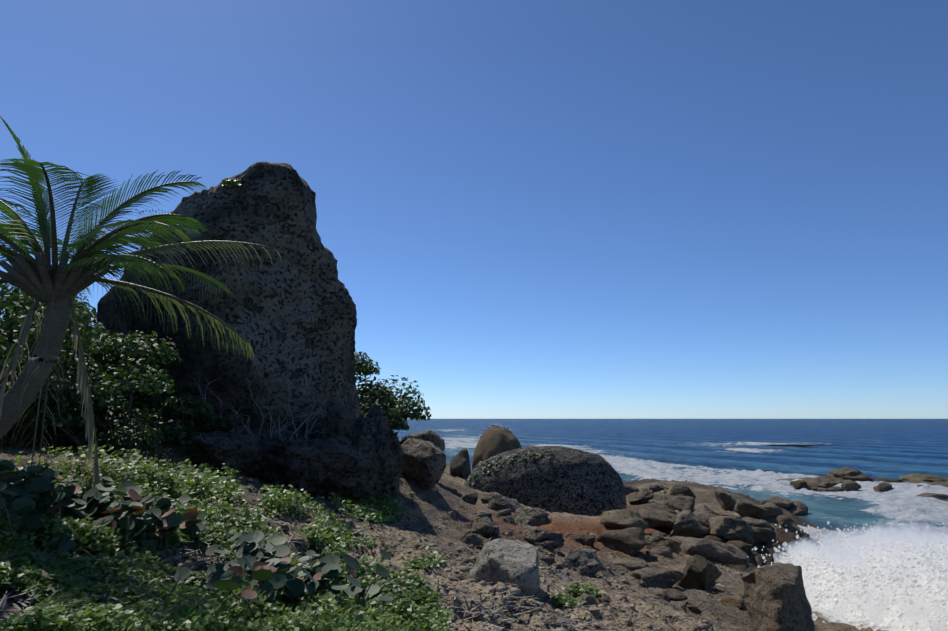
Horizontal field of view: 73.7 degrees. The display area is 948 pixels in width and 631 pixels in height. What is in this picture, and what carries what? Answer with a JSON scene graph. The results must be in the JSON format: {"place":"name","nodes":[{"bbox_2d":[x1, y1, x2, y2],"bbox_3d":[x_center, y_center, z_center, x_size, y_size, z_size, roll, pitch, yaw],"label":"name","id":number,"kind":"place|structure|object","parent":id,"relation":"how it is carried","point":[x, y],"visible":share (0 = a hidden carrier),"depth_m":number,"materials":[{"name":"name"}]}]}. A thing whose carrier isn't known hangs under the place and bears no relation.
{"place":"outdoors","nodes":[
{"label":"outdoors","id":0,"kind":"place"},
{"bbox_2d":[0,413,887,630],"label":"ground","id":1,"kind":"structure","parent":0,"point":[652,611],"depth_m":10.00,"materials":[{"name":"brown soil"}]},
{"bbox_2d":[0,318,16,372],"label":"shrub","id":2,"kind":"object","parent":1,"relation":"on","point":[10,341],"visible":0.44,"depth_m":9.62,"materials":[{"name":"green plant"}]},
{"bbox_2d":[0,332,27,373],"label":"shrub","id":3,"kind":"object","parent":1,"relation":"on","point":[2,352],"visible":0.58,"depth_m":8.39,"materials":[{"name":"green plant"}]},
{"bbox_2d":[0,283,128,442],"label":"shrub","id":4,"kind":"object","parent":1,"relation":"on","point":[92,365],"depth_m":10.21,"materials":[{"name":"green plant"}]},
{"bbox_2d":[0,288,135,427],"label":"shrub","id":5,"kind":"object","parent":1,"relation":"on","point":[70,327],"depth_m":13.01,"materials":[{"name":"green plant"}]},
{"bbox_2d":[3,298,160,421],"bbox_3d":[-10.908,1.174,16.168,6.316,3.872,5.618,0,-9,1],"label":"shrub","id":6,"kind":"object","parent":1,"relation":"on","point":[93,311],"depth_m":16.41,"materials":[{"name":"green plant"}]},
{"bbox_2d":[0,330,182,427],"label":"shrub","id":7,"kind":"object","parent":1,"relation":"on","point":[116,346],"depth_m":11.76,"materials":[{"name":"green plant"}]},
{"bbox_2d":[14,358,174,460],"bbox_3d":[-6.026,1.608,10.215,2.384,1.857,2.718,0,-9,1],"label":"shrub","id":8,"kind":"object","parent":1,"relation":"on","point":[120,440],"depth_m":9.91,"materials":[{"name":"green plant"}]},
{"bbox_2d":[0,116,281,484],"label":"coconut palm","id":9,"kind":"object","parent":1,"relation":"on","point":[34,172],"depth_m":6.48,"materials":[{"name":"green plant"}]},
{"bbox_2d":[0,131,273,466],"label":"coconut palm rachis","id":10,"kind":"object","parent":9,"relation":"attached to","point":[46,255],"visible":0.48,"depth_m":6.57,"materials":[{"name":"green"}]},
{"bbox_2d":[102,373,181,427],"bbox_3d":[-6.902,1.820,12.692,1.746,1.457,2.293,0,-9,1],"label":"shrub","id":11,"kind":"object","parent":1,"relation":"on","point":[139,398],"depth_m":12.33,"materials":[{"name":"green plant"}]},
{"bbox_2d":[132,363,165,409],"bbox_3d":[-9.066,1.826,15.356,3.620,1.968,2.907,0,-9,1],"label":"shrub","id":12,"kind":"object","parent":1,"relation":"on","point":[143,371],"depth_m":14.98,"materials":[{"name":"green plant"}]},
{"bbox_2d":[137,394,232,446],"bbox_3d":[-5.716,2.046,12.000,1.848,1.116,1.888,0,-9,1],"label":"shrub","id":13,"kind":"object","parent":1,"relation":"on","point":[202,410],"depth_m":11.86,"materials":[{"name":"green plant"}]},
{"bbox_2d":[0,460,407,628],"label":"sea grape","id":14,"kind":"object","parent":1,"relation":"on","point":[27,495],"depth_m":5.38,"materials":[{"name":"green plant"}]},
{"bbox_2d":[96,162,360,435],"bbox_3d":[-6.189,0.010,16.468,6.308,7.616,4.736,0,-9,1],"label":"boulder","id":15,"kind":"object","parent":1,"relation":"on","point":[291,318],"visible":0.73,"depth_m":15.08,"materials":[{"name":"grey stone"}]},
{"bbox_2d":[222,178,241,186],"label":"tuft leaves","id":16,"kind":"object","parent":15,"relation":"on","point":[230,182],"visible":1,"depth_m":15.61,"materials":[{"name":"green plant"}]},
{"bbox_2d":[188,367,335,442],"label":"dry twigs","id":17,"kind":"object","parent":1,"relation":"on","point":[286,426],"visible":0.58,"depth_m":13.48,"materials":[{"name":"brown wood"}]},
{"bbox_2d":[0,440,598,630],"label":"ground cover leaves","id":18,"kind":"object","parent":1,"relation":"on","point":[144,611],"visible":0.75,"depth_m":4.91,"materials":[{"name":"green plant"}]},
{"bbox_2d":[0,461,606,630],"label":"dry twigs","id":19,"kind":"object","parent":1,"relation":"on","point":[3,600],"visible":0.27,"depth_m":5.69,"materials":[{"name":"brown wood"}]},
{"bbox_2d":[354,351,430,430],"bbox_3d":[-5.270,3.802,26.698,7.046,4.948,6.813,0,-9,1],"label":"shrub","id":20,"kind":"object","parent":1,"relation":"on","point":[391,403],"depth_m":26.05,"materials":[{"name":"green plant"}]},
{"bbox_2d":[186,404,604,600],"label":"rocks","id":21,"kind":"object","parent":1,"relation":"on","point":[367,457],"visible":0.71,"depth_m":13.30,"materials":[{"name":"grey stone"}]},
{"bbox_2d":[388,417,420,444],"bbox_3d":[-3.254,5.161,24.606,3.025,2.510,3.571,0,-9,1],"label":"shrub","id":22,"kind":"object","parent":1,"relation":"on","point":[401,425],"depth_m":24.31,"materials":[{"name":"green plant"}]},
{"bbox_2d":[140,468,791,630],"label":"ground pebbles","id":23,"kind":"object","parent":1,"relation":"on","point":[596,611],"visible":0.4,"depth_m":6.69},
{"bbox_2d":[469,539,540,596],"bbox_3d":[0.406,2.769,6.793,0.716,0.609,0.857,4,-10,-25],"label":"boulder","id":24,"kind":"object","parent":1,"relation":"on","point":[509,562],"visible":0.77,"depth_m":6.68,"materials":[{"name":"grey stone"}]},
{"bbox_2d":[465,446,626,514],"bbox_3d":[3.607,9.575,33.220,8.560,5.360,5.473,0,-9,1],"label":"mound rock","id":25,"kind":"object","parent":1,"relation":"on","point":[571,480],"visible":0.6,"depth_m":31.41,"materials":[{"name":"grey stone"}]},
{"bbox_2d":[464,451,552,484],"bbox_3d":[1.703,7.922,32.634,4.800,1.840,1.409,-5,-10,28],"label":"lichen","id":26,"kind":"object","parent":25,"relation":"on","point":[488,463],"visible":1,"depth_m":32.50},
{"bbox_2d":[472,426,947,630],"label":"rocks","id":27,"kind":"object","parent":1,"relation":"on","point":[774,596],"visible":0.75,"depth_m":24.26,"materials":[{"name":"stone"}]},
{"bbox_2d":[751,444,947,492],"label":"reef rocks","id":28,"kind":"object","parent":1,"relation":"on","point":[847,477],"visible":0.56,"depth_m":61.27,"materials":[{"name":"stone"}]},
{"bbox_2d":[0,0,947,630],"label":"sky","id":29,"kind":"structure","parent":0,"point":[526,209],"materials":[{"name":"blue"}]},
{"bbox_2d":[392,419,947,572],"bbox_3d":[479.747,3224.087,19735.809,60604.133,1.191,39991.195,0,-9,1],"label":"ocean water","id":30,"kind":"structure","parent":0,"point":[719,453],"depth_m":121.48,"materials":[{"name":"blue liquid"}]},
{"bbox_2d":[747,521,947,630],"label":"wave spray droplets","id":31,"kind":"object","parent":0,"point":[865,620],"visible":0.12,"depth_m":15.45}
]}

